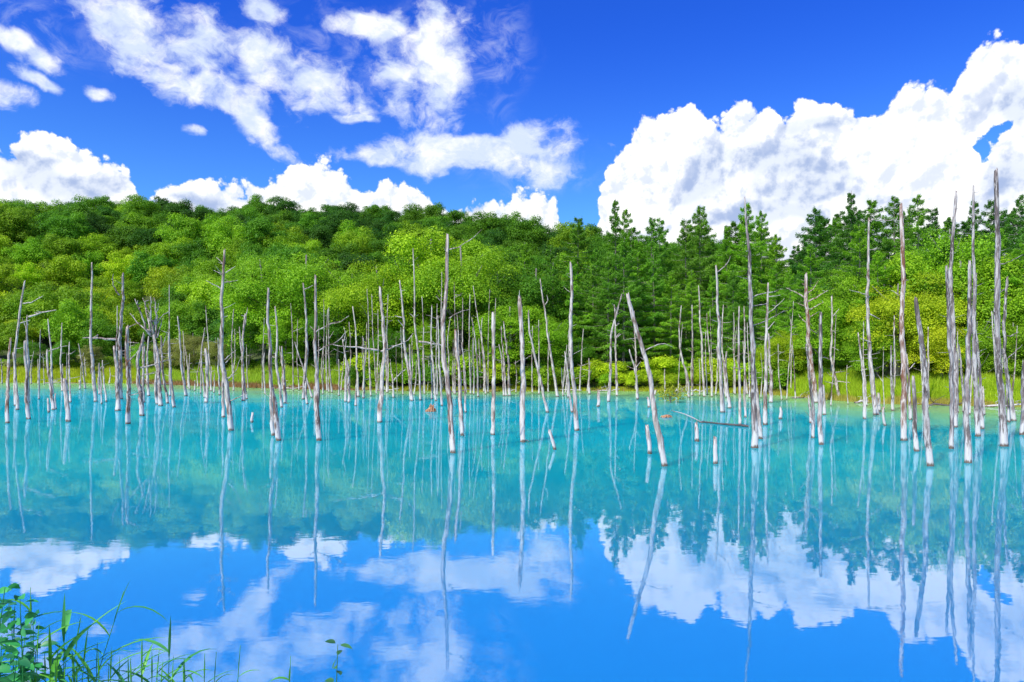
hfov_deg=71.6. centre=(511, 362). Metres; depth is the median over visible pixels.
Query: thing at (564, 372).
dead tree
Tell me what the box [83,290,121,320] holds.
broadleaf tree
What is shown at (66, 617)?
reed plant
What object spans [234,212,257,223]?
broadleaf tree
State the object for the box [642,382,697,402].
water shrub
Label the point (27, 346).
dead tree
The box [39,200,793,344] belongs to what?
distant wood
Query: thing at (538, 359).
dead tree
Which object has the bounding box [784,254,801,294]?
larch tree
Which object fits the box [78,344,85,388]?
dead tree
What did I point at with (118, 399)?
dead tree
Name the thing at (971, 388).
dead tree
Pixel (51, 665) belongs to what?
reed plant
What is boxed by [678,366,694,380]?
shrub
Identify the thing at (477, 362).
dead tree
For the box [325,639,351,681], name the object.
leafy sprig
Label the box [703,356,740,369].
shrub
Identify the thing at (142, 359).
dead tree
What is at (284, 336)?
broadleaf tree
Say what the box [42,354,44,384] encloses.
dead tree
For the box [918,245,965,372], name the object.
larch tree
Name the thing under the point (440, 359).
shrub
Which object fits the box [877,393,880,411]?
dead tree
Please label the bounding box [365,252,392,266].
broadleaf tree
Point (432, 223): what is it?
broadleaf tree
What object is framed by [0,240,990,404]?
ground
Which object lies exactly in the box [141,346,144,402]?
dead tree
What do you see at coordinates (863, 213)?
larch tree
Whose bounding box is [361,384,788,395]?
bank grass
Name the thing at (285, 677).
reed plant
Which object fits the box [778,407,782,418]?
dead tree
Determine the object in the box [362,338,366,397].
dead tree
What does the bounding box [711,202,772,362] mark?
larch tree
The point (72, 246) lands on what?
broadleaf tree
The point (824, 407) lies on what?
dead tree
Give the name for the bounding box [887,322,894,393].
dead tree
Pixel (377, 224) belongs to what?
broadleaf tree
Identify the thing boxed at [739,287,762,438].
dead tree
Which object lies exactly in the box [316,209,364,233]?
broadleaf tree
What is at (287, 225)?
broadleaf tree
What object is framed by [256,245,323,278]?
broadleaf tree
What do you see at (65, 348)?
broadleaf tree
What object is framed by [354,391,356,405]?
dead tree
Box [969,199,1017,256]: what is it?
larch tree
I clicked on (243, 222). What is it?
broadleaf tree
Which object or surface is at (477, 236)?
broadleaf tree
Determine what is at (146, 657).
reed plant
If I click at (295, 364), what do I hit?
shrub
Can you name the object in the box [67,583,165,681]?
reed plant
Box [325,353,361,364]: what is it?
shrub
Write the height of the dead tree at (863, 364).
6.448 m
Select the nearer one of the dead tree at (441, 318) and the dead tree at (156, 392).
the dead tree at (156, 392)
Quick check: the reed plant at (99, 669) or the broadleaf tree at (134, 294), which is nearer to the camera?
the reed plant at (99, 669)
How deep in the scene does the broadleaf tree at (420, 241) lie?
171.78 m
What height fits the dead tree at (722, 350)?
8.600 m
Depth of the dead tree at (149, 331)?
49.55 m
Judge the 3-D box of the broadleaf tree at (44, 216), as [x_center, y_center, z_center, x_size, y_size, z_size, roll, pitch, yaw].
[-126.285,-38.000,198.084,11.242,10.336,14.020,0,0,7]
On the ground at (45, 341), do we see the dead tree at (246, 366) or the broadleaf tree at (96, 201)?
the broadleaf tree at (96, 201)
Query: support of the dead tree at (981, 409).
in the water
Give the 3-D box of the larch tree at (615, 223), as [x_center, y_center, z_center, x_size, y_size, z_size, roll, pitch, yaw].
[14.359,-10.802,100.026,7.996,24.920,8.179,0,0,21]
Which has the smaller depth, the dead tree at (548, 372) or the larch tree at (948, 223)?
the dead tree at (548, 372)
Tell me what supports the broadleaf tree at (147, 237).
on the ground at (45, 341)
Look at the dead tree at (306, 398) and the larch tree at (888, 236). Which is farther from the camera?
the larch tree at (888, 236)
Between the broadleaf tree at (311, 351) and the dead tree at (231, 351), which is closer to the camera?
the dead tree at (231, 351)
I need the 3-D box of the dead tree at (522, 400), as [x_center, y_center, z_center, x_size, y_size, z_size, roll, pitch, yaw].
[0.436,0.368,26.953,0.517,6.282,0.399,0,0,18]
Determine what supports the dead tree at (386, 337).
in the water
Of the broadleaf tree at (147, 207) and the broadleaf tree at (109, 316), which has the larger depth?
the broadleaf tree at (147, 207)
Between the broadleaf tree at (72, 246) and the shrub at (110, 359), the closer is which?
the shrub at (110, 359)
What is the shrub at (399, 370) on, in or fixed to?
on the ground at (45, 341)
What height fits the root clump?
0.601 m
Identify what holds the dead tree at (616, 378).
in the water
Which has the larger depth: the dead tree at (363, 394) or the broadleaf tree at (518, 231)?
the broadleaf tree at (518, 231)
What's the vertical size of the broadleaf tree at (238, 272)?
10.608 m
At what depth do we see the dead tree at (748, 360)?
61.20 m
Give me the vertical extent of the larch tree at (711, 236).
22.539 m
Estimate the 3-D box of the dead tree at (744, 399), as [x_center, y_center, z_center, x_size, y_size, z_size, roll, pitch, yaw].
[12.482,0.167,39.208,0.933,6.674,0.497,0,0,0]
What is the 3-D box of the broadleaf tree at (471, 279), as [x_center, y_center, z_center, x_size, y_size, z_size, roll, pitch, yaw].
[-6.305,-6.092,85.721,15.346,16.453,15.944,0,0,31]
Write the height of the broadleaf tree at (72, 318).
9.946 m
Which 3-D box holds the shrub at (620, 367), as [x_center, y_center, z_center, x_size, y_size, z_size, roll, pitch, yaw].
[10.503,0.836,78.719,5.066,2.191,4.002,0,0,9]
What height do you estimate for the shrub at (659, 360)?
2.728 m
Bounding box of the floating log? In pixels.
[701,421,748,426]
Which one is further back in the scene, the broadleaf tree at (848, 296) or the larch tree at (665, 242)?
the larch tree at (665, 242)
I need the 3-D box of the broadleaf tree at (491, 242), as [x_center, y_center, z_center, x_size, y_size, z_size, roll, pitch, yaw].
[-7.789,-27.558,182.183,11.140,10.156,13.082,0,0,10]
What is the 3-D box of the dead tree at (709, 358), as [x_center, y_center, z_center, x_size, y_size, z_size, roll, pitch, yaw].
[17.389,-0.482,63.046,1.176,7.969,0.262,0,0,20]
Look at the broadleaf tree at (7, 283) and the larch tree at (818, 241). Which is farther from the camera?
the broadleaf tree at (7, 283)
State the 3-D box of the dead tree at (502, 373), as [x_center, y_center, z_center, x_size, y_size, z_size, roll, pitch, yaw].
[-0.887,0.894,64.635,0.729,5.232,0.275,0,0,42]
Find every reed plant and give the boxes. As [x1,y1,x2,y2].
[0,606,73,681]
[2,587,60,681]
[5,622,91,681]
[27,653,74,681]
[34,640,108,681]
[43,594,134,681]
[48,626,83,681]
[55,630,120,681]
[55,662,66,681]
[57,601,125,681]
[64,655,109,679]
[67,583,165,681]
[71,648,88,681]
[75,641,129,681]
[76,659,104,681]
[80,649,150,681]
[87,665,102,681]
[98,651,119,681]
[107,651,164,681]
[108,659,129,681]
[118,657,143,681]
[120,654,190,681]
[130,658,163,681]
[135,617,207,680]
[141,643,169,681]
[151,657,189,681]
[155,661,192,681]
[158,664,208,681]
[160,664,183,681]
[172,657,203,681]
[204,654,232,681]
[214,652,232,681]
[237,645,252,681]
[271,656,290,681]
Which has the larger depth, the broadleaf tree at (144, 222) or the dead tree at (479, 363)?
the broadleaf tree at (144, 222)
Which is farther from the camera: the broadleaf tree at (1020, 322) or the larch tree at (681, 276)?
the larch tree at (681, 276)
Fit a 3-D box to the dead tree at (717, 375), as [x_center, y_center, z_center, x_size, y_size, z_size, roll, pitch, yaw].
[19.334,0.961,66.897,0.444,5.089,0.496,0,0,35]
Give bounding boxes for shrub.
[0,583,58,681]
[2,360,23,367]
[42,362,70,369]
[67,361,81,369]
[70,356,99,367]
[98,355,124,368]
[190,361,212,368]
[224,360,231,369]
[229,358,257,368]
[244,361,259,370]
[272,357,290,369]
[287,358,310,368]
[298,359,322,368]
[312,355,332,369]
[324,357,347,368]
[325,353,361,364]
[338,351,380,378]
[341,364,374,382]
[360,359,394,376]
[365,364,395,386]
[384,363,411,382]
[399,369,418,383]
[401,352,437,381]
[413,364,441,385]
[429,356,470,383]
[433,353,451,364]
[449,355,482,380]
[462,368,491,384]
[476,359,501,380]
[479,363,518,384]
[498,363,528,384]
[518,375,531,385]
[525,365,557,386]
[535,356,568,378]
[549,376,564,385]
[554,367,594,384]
[574,366,603,383]
[576,358,604,377]
[591,361,628,378]
[595,373,614,385]
[611,373,628,383]
[619,371,643,384]
[637,369,666,384]
[640,355,680,375]
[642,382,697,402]
[656,359,696,373]
[659,372,679,387]
[672,372,690,383]
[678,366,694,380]
[685,373,705,383]
[687,355,715,382]
[694,365,732,386]
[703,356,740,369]
[727,360,764,382]
[728,371,742,385]
[746,370,768,386]
[756,368,799,388]
[762,357,805,377]
[816,355,839,367]
[830,354,851,368]
[900,363,919,370]
[910,357,932,367]
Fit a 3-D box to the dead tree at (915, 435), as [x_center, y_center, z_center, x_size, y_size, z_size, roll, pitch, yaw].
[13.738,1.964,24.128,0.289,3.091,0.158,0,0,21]
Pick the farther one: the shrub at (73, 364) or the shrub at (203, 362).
the shrub at (73, 364)
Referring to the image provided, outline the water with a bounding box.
[0,383,1023,681]
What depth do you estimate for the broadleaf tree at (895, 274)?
58.88 m
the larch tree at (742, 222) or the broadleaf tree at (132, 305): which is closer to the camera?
the larch tree at (742, 222)
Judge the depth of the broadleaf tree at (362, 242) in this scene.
169.07 m
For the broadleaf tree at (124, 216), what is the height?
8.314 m
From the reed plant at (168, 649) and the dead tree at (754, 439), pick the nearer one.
the reed plant at (168, 649)
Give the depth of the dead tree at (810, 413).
35.31 m
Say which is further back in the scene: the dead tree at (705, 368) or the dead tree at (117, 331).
the dead tree at (117, 331)
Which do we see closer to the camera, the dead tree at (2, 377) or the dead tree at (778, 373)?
the dead tree at (778, 373)
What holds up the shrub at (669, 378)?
on the ground at (45, 341)
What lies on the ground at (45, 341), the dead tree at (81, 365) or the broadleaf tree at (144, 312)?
the broadleaf tree at (144, 312)
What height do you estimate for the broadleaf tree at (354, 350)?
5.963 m
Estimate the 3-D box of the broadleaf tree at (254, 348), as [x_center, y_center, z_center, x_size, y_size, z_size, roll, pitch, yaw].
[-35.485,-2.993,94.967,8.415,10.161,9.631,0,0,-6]
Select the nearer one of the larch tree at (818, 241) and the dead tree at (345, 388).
the dead tree at (345, 388)
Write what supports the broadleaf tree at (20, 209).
on the ground at (45, 341)
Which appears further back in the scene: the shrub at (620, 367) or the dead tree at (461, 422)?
the shrub at (620, 367)
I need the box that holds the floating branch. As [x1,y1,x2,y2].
[673,411,702,422]
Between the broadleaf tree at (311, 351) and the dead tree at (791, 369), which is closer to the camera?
the dead tree at (791, 369)
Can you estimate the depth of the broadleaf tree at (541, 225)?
226.25 m
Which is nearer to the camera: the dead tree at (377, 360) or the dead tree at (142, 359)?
the dead tree at (377, 360)
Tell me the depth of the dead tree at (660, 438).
20.51 m
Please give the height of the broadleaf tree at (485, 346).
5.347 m
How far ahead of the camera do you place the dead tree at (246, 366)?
84.01 m
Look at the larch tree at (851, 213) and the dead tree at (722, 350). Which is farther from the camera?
the larch tree at (851, 213)
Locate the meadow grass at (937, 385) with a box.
[788,363,1020,404]
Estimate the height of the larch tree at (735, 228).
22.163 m
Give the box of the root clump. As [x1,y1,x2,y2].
[425,403,435,411]
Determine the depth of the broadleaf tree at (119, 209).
233.39 m
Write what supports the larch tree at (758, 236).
on the ground at (45, 341)
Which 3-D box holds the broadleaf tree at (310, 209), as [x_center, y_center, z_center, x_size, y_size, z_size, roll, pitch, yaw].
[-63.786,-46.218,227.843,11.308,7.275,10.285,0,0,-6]
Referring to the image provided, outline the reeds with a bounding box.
[134,360,355,389]
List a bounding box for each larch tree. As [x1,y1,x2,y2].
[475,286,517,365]
[513,242,540,367]
[519,289,541,366]
[534,262,568,360]
[540,245,576,346]
[544,217,606,364]
[552,261,599,360]
[574,248,619,353]
[575,266,611,360]
[578,256,640,371]
[588,198,630,359]
[597,241,654,369]
[604,208,638,361]
[606,226,667,360]
[614,239,668,370]
[616,217,684,358]
[617,252,688,368]
[619,242,659,369]
[640,235,656,280]
[641,217,680,337]
[643,273,699,364]
[654,238,681,348]
[658,219,720,363]
[663,238,716,359]
[669,270,708,360]
[672,206,725,358]
[675,223,725,355]
[684,275,737,363]
[700,225,746,359]
[703,240,725,351]
[704,221,769,354]
[706,270,755,360]
[710,219,773,364]
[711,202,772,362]
[734,277,770,361]
[736,210,794,360]
[739,230,800,331]
[747,265,794,365]
[757,234,806,348]
[759,242,789,349]
[764,270,805,369]
[769,205,844,350]
[779,245,808,348]
[784,245,828,363]
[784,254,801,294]
[791,235,813,308]
[799,216,842,298]
[803,215,840,348]
[813,217,855,342]
[816,191,870,298]
[817,211,861,285]
[818,224,893,372]
[829,200,900,356]
[829,216,882,354]
[847,209,872,274]
[849,250,906,378]
[860,225,887,272]
[866,195,912,285]
[866,228,892,265]
[884,211,916,261]
[891,194,942,268]
[904,223,921,252]
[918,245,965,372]
[919,206,942,260]
[933,217,966,276]
[955,223,963,251]
[957,201,992,354]
[959,221,971,256]
[965,227,1022,360]
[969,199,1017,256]
[980,209,1015,254]
[984,241,1023,378]
[1002,194,1023,266]
[1002,211,1019,258]
[1007,220,1023,282]
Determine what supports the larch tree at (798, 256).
on the ground at (45, 341)
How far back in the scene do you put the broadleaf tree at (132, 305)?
149.53 m
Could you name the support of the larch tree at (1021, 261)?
on the ground at (45, 341)
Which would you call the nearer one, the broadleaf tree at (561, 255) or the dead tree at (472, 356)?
the dead tree at (472, 356)
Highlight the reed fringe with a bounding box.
[743,384,1020,406]
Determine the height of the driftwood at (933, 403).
1.068 m
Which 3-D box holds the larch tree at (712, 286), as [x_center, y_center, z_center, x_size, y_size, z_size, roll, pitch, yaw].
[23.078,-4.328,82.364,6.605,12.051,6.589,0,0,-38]
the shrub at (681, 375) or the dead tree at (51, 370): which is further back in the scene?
the shrub at (681, 375)
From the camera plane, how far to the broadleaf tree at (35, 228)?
197.52 m
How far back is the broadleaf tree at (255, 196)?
232.14 m
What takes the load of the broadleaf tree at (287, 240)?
on the ground at (45, 341)
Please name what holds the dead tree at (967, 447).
in the water
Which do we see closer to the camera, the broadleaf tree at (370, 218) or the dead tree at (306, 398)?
the dead tree at (306, 398)
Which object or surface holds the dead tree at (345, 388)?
in the water
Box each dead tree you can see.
[1,362,3,383]
[5,338,13,422]
[12,281,40,405]
[13,352,18,409]
[22,310,54,402]
[24,340,31,418]
[30,352,33,383]
[38,329,45,398]
[39,346,63,409]
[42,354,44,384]
[47,398,49,412]
[48,320,53,393]
[59,323,62,390]
[62,378,70,421]
[66,352,72,389]
[68,342,82,402]
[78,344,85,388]
[78,353,88,381]
[83,272,134,398]
[89,262,97,401]
[97,363,101,393]
[100,371,102,403]
[102,360,107,401]
[110,346,120,410]
[116,306,117,357]
[125,323,141,423]
[130,296,172,405]
[130,339,134,383]
[132,334,167,415]
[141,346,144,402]
[142,332,144,383]
[146,336,149,395]
[153,344,157,403]
[159,332,168,402]
[164,285,170,395]
[168,333,175,407]
[175,316,187,395]
[183,335,185,375]
[185,347,188,382]
[193,361,199,386]
[198,361,201,392]
[200,327,208,397]
[204,347,208,402]
[205,305,211,390]
[208,249,246,430]
[217,339,223,394]
[221,350,235,417]
[231,309,233,390]
[232,329,235,383]
[238,327,247,398]
[241,308,247,400]
[246,345,249,387]
[262,330,263,390]
[263,288,280,440]
[263,353,265,393]
[269,395,274,435]
[271,306,282,407]
[279,346,285,389]
[281,346,286,402]
[291,310,300,390]
[295,343,312,397]
[296,320,299,389]
[302,283,312,398]
[305,380,308,403]
[310,275,347,440]
[318,326,319,365]
[322,300,332,393]
[325,310,327,390]
[328,307,333,392]
[333,286,412,422]
[333,329,347,401]
[337,337,346,390]
[338,359,344,395]
[347,360,350,402]
[349,324,351,385]
[352,306,359,396]
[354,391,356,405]
[359,336,363,370]
[362,324,366,389]
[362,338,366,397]
[363,293,369,387]
[367,338,371,395]
[371,294,376,393]
[376,330,379,390]
[382,302,387,392]
[386,301,391,377]
[386,327,388,391]
[392,369,405,397]
[393,280,409,399]
[400,332,403,394]
[407,344,412,400]
[409,251,440,399]
[413,360,418,394]
[420,300,424,393]
[421,344,424,392]
[422,354,432,398]
[424,306,436,400]
[428,316,442,405]
[433,306,439,394]
[441,230,480,452]
[441,275,442,387]
[447,318,450,370]
[452,363,454,391]
[453,349,456,393]
[454,285,461,393]
[454,329,470,435]
[457,316,459,359]
[460,298,466,392]
[461,342,466,412]
[463,296,471,393]
[471,317,478,396]
[471,332,472,381]
[473,286,488,392]
[473,340,474,394]
[477,344,481,387]
[479,322,485,393]
[488,290,491,388]
[489,312,495,434]
[499,346,504,395]
[501,326,506,395]
[503,321,514,395]
[515,359,520,392]
[518,290,528,441]
[528,310,548,412]
[528,326,532,392]
[537,320,540,393]
[540,279,558,396]
[547,332,549,392]
[548,429,555,449]
[561,368,563,395]
[563,347,566,390]
[564,262,581,430]
[565,353,572,412]
[565,363,568,397]
[579,329,588,390]
[588,358,590,393]
[597,391,600,406]
[607,294,621,401]
[608,305,621,395]
[626,292,671,466]
[628,349,640,398]
[630,311,637,389]
[645,425,651,453]
[664,369,665,396]
[678,324,682,389]
[679,305,689,397]
[686,306,695,395]
[694,421,698,441]
[698,286,705,396]
[702,315,712,396]
[703,332,709,394]
[710,319,714,389]
[713,256,730,412]
[713,436,717,463]
[715,346,717,394]
[720,305,728,397]
[724,325,736,392]
[724,352,731,407]
[730,312,737,393]
[733,307,746,417]
[735,306,741,423]
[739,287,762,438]
[742,196,787,447]
[743,343,747,393]
[745,324,750,397]
[757,357,762,397]
[758,283,784,424]
[762,333,772,402]
[778,347,788,399]
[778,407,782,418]
[786,301,794,398]
[787,273,827,402]
[789,333,796,398]
[790,346,791,388]
[805,344,814,437]
[808,395,811,422]
[817,311,824,444]
[822,296,849,398]
[823,385,825,414]
[827,321,835,405]
[846,366,850,403]
[849,217,897,414]
[850,321,876,405]
[857,332,865,418]
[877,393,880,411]
[878,347,884,408]
[882,407,886,425]
[886,345,897,410]
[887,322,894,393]
[891,203,907,440]
[894,315,898,386]
[907,355,918,419]
[912,376,919,450]
[914,297,933,465]
[919,347,922,399]
[927,327,930,398]
[940,265,953,448]
[941,190,964,427]
[956,331,958,412]
[957,186,981,436]
[958,344,963,411]
[962,260,982,462]
[969,350,972,413]
[975,274,984,428]
[982,386,985,414]
[986,168,1022,446]
[986,311,998,416]
[1000,277,1021,420]
[1003,354,1010,421]
[1012,326,1017,394]
[1019,361,1023,434]
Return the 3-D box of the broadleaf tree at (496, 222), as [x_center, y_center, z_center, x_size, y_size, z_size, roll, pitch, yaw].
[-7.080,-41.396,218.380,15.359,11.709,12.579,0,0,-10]
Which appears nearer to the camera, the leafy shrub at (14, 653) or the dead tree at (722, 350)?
the leafy shrub at (14, 653)
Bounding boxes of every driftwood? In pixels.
[929,392,971,405]
[985,396,1020,406]
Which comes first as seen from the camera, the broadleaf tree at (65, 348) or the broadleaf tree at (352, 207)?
the broadleaf tree at (65, 348)
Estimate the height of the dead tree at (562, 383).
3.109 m
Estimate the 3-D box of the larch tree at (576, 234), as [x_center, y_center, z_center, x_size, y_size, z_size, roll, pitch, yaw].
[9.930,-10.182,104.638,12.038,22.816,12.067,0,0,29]
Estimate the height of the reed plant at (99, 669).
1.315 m
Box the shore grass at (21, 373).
[0,365,135,382]
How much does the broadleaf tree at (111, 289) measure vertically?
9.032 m
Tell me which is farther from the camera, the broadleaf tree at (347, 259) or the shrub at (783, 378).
the broadleaf tree at (347, 259)
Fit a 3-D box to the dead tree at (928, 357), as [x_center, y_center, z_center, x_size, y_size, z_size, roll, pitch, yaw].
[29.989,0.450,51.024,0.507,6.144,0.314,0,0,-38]
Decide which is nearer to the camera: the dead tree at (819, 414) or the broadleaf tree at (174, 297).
the dead tree at (819, 414)
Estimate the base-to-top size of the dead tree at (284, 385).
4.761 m
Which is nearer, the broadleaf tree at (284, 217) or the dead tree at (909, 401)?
the dead tree at (909, 401)
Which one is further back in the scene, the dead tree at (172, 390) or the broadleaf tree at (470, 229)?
the broadleaf tree at (470, 229)
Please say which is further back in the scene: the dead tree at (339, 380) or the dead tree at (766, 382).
the dead tree at (339, 380)
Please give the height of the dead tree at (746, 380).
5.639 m
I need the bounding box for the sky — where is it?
[0,0,1023,271]
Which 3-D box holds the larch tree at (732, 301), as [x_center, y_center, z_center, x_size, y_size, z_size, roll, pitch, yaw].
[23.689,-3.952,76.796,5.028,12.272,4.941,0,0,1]
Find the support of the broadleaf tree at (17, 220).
on the ground at (45, 341)
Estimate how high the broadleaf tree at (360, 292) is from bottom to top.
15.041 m
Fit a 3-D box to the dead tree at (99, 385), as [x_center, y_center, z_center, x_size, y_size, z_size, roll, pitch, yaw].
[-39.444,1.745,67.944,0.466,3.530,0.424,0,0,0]
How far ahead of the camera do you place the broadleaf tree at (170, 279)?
153.00 m
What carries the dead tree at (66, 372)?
in the water
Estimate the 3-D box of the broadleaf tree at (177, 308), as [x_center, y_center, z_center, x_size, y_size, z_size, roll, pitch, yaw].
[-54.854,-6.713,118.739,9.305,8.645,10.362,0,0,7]
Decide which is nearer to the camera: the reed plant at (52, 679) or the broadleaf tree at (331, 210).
the reed plant at (52, 679)
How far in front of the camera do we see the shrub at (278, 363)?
91.14 m
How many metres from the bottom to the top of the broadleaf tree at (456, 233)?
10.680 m
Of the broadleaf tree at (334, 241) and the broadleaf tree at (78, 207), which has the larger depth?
the broadleaf tree at (78, 207)
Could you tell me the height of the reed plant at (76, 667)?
1.209 m
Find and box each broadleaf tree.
[0,197,39,215]
[0,202,37,227]
[0,204,38,247]
[0,233,14,264]
[0,236,53,268]
[0,256,15,278]
[0,262,23,295]
[0,290,8,298]
[0,290,25,326]
[0,318,33,354]
[1,319,39,350]
[2,287,55,332]
[3,220,42,244]
[5,244,25,264]
[8,261,46,291]
[14,340,48,366]
[23,281,93,338]
[26,235,56,249]
[29,203,41,216]
[31,199,62,213]
[31,208,72,241]
[32,254,90,290]
[35,217,48,232]
[36,280,84,306]
[40,233,89,266]
[40,297,110,350]
[42,211,100,243]
[44,340,79,365]
[46,194,101,219]
[70,250,110,280]
[73,232,118,261]
[73,276,109,288]
[75,344,108,372]
[76,316,132,355]
[78,286,130,307]
[81,195,117,210]
[81,305,119,344]
[83,212,112,242]
[83,214,115,237]
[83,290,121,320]
[96,205,121,226]
[98,250,143,284]
[98,278,146,305]
[102,215,115,234]
[102,224,145,252]
[107,304,133,322]
[109,302,160,345]
[110,211,155,247]
[111,244,144,270]
[114,199,140,219]
[118,209,142,227]
[119,298,165,322]
[120,193,160,217]
[124,226,162,252]
[124,302,143,309]
[125,250,179,294]
[129,342,153,368]
[136,312,167,349]
[137,242,161,256]
[140,265,180,300]
[146,210,176,229]
[147,265,191,297]
[150,338,185,368]
[152,237,195,267]
[152,298,209,345]
[153,195,190,210]
[153,212,203,257]
[154,291,192,322]
[156,217,198,244]
[158,275,214,302]
[161,198,193,216]
[168,236,220,268]
[170,332,207,368]
[174,255,209,277]
[174,273,232,308]
[176,300,227,341]
[177,252,235,283]
[179,206,216,224]
[195,337,233,367]
[196,205,217,218]
[200,219,256,267]
[201,212,241,241]
[205,252,301,363]
[206,315,259,356]
[208,258,248,279]
[212,307,270,369]
[215,208,227,219]
[218,236,262,268]
[225,204,260,216]
[225,206,238,214]
[231,207,266,221]
[232,215,274,238]
[232,259,269,285]
[233,241,272,263]
[234,198,268,216]
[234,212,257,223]
[240,241,312,276]
[241,193,275,211]
[241,250,348,358]
[242,217,288,249]
[254,308,308,365]
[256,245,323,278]
[258,222,309,242]
[261,231,306,250]
[264,194,302,215]
[266,210,296,225]
[272,221,308,243]
[287,239,323,254]
[289,316,329,358]
[290,208,307,223]
[295,211,326,240]
[299,297,370,367]
[300,206,322,215]
[302,224,336,248]
[309,211,335,220]
[312,268,378,355]
[313,256,437,356]
[315,240,364,262]
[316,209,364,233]
[318,204,341,213]
[318,262,338,275]
[327,207,339,213]
[327,251,380,282]
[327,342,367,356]
[328,201,363,219]
[329,233,338,244]
[331,219,377,254]
[333,226,376,254]
[353,210,373,221]
[355,257,457,362]
[359,222,400,251]
[360,219,389,230]
[362,204,392,218]
[362,213,376,228]
[363,234,400,264]
[364,327,412,363]
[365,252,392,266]
[367,215,392,231]
[374,225,494,340]
[381,209,401,222]
[381,222,403,232]
[390,243,522,356]
[391,244,427,267]
[397,202,427,221]
[397,220,445,253]
[400,234,436,254]
[403,220,421,231]
[406,321,453,365]
[415,215,449,245]
[416,309,489,352]
[417,216,432,226]
[423,202,452,218]
[428,215,452,227]
[433,224,472,242]
[439,270,549,343]
[441,221,453,229]
[445,209,476,227]
[452,238,499,273]
[453,225,481,238]
[462,336,504,363]
[464,210,510,233]
[464,237,496,247]
[465,302,552,382]
[467,234,486,241]
[475,227,503,243]
[479,230,520,247]
[480,251,521,291]
[485,216,512,236]
[488,265,583,359]
[489,241,538,271]
[499,209,521,231]
[499,249,539,284]
[502,239,529,253]
[503,215,549,250]
[515,314,579,379]
[524,221,550,241]
[527,243,543,257]
[531,254,560,275]
[534,244,575,260]
[538,227,563,246]
[538,273,567,280]
[543,233,563,247]
[543,250,591,287]
[547,221,594,252]
[559,288,609,352]
[559,336,596,368]
[584,222,604,237]
[707,239,722,254]
[749,345,776,366]
[762,330,816,361]
[790,291,853,374]
[803,267,888,370]
[836,250,938,376]
[839,314,899,377]
[843,284,963,377]
[872,268,978,370]
[894,224,1023,323]
[894,253,1023,374]
[906,317,971,378]
[940,321,1021,375]
[953,251,1023,369]
[962,267,1023,358]
[978,319,1023,383]
[1008,298,1023,326]
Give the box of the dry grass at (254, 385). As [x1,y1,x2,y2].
[132,377,362,390]
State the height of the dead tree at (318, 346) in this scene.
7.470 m
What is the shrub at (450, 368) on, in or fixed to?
on the ground at (45, 341)
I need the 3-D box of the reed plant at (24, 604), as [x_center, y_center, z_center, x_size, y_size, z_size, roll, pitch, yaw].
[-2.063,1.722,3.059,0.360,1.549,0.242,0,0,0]
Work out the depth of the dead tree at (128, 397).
34.71 m
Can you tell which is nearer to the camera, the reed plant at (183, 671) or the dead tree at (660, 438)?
the reed plant at (183, 671)
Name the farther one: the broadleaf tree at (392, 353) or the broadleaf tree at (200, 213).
the broadleaf tree at (200, 213)
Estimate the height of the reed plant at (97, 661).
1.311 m
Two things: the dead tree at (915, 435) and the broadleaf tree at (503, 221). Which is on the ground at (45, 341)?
the broadleaf tree at (503, 221)
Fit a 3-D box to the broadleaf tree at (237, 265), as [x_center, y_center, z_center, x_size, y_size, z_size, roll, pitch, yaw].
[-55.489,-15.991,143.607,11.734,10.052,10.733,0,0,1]
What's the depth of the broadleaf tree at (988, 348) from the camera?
52.29 m
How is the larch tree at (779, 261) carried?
on the ground at (45, 341)
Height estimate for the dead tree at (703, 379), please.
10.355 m
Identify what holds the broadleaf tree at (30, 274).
on the ground at (45, 341)
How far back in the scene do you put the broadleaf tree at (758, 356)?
73.00 m
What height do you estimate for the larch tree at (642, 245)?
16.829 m
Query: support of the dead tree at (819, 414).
in the water
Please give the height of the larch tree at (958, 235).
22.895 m
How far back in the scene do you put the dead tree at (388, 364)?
73.43 m
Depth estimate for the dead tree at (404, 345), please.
57.32 m
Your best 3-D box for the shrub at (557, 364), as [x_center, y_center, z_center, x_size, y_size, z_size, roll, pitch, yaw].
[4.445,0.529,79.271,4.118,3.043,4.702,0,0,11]
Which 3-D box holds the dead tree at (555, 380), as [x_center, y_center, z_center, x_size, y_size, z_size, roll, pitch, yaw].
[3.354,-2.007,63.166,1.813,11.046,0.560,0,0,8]
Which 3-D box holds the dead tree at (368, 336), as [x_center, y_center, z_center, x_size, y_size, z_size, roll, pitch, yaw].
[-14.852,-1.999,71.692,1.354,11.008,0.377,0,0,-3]
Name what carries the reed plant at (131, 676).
on the ground at (45, 341)
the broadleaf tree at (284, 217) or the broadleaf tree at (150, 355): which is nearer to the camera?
the broadleaf tree at (150, 355)
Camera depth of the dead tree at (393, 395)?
61.35 m
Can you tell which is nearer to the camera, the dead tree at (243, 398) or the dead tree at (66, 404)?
the dead tree at (66, 404)
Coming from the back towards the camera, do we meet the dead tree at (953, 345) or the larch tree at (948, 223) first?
the larch tree at (948, 223)
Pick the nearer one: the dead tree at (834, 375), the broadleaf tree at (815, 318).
the dead tree at (834, 375)
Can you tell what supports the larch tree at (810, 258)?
on the ground at (45, 341)
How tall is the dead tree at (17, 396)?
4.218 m
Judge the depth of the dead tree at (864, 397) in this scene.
37.86 m
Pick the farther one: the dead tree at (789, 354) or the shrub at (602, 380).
the shrub at (602, 380)
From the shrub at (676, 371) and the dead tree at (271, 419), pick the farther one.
the shrub at (676, 371)
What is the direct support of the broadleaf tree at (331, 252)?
on the ground at (45, 341)
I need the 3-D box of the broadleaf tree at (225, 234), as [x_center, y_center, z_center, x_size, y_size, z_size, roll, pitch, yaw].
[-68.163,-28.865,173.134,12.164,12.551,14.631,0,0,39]

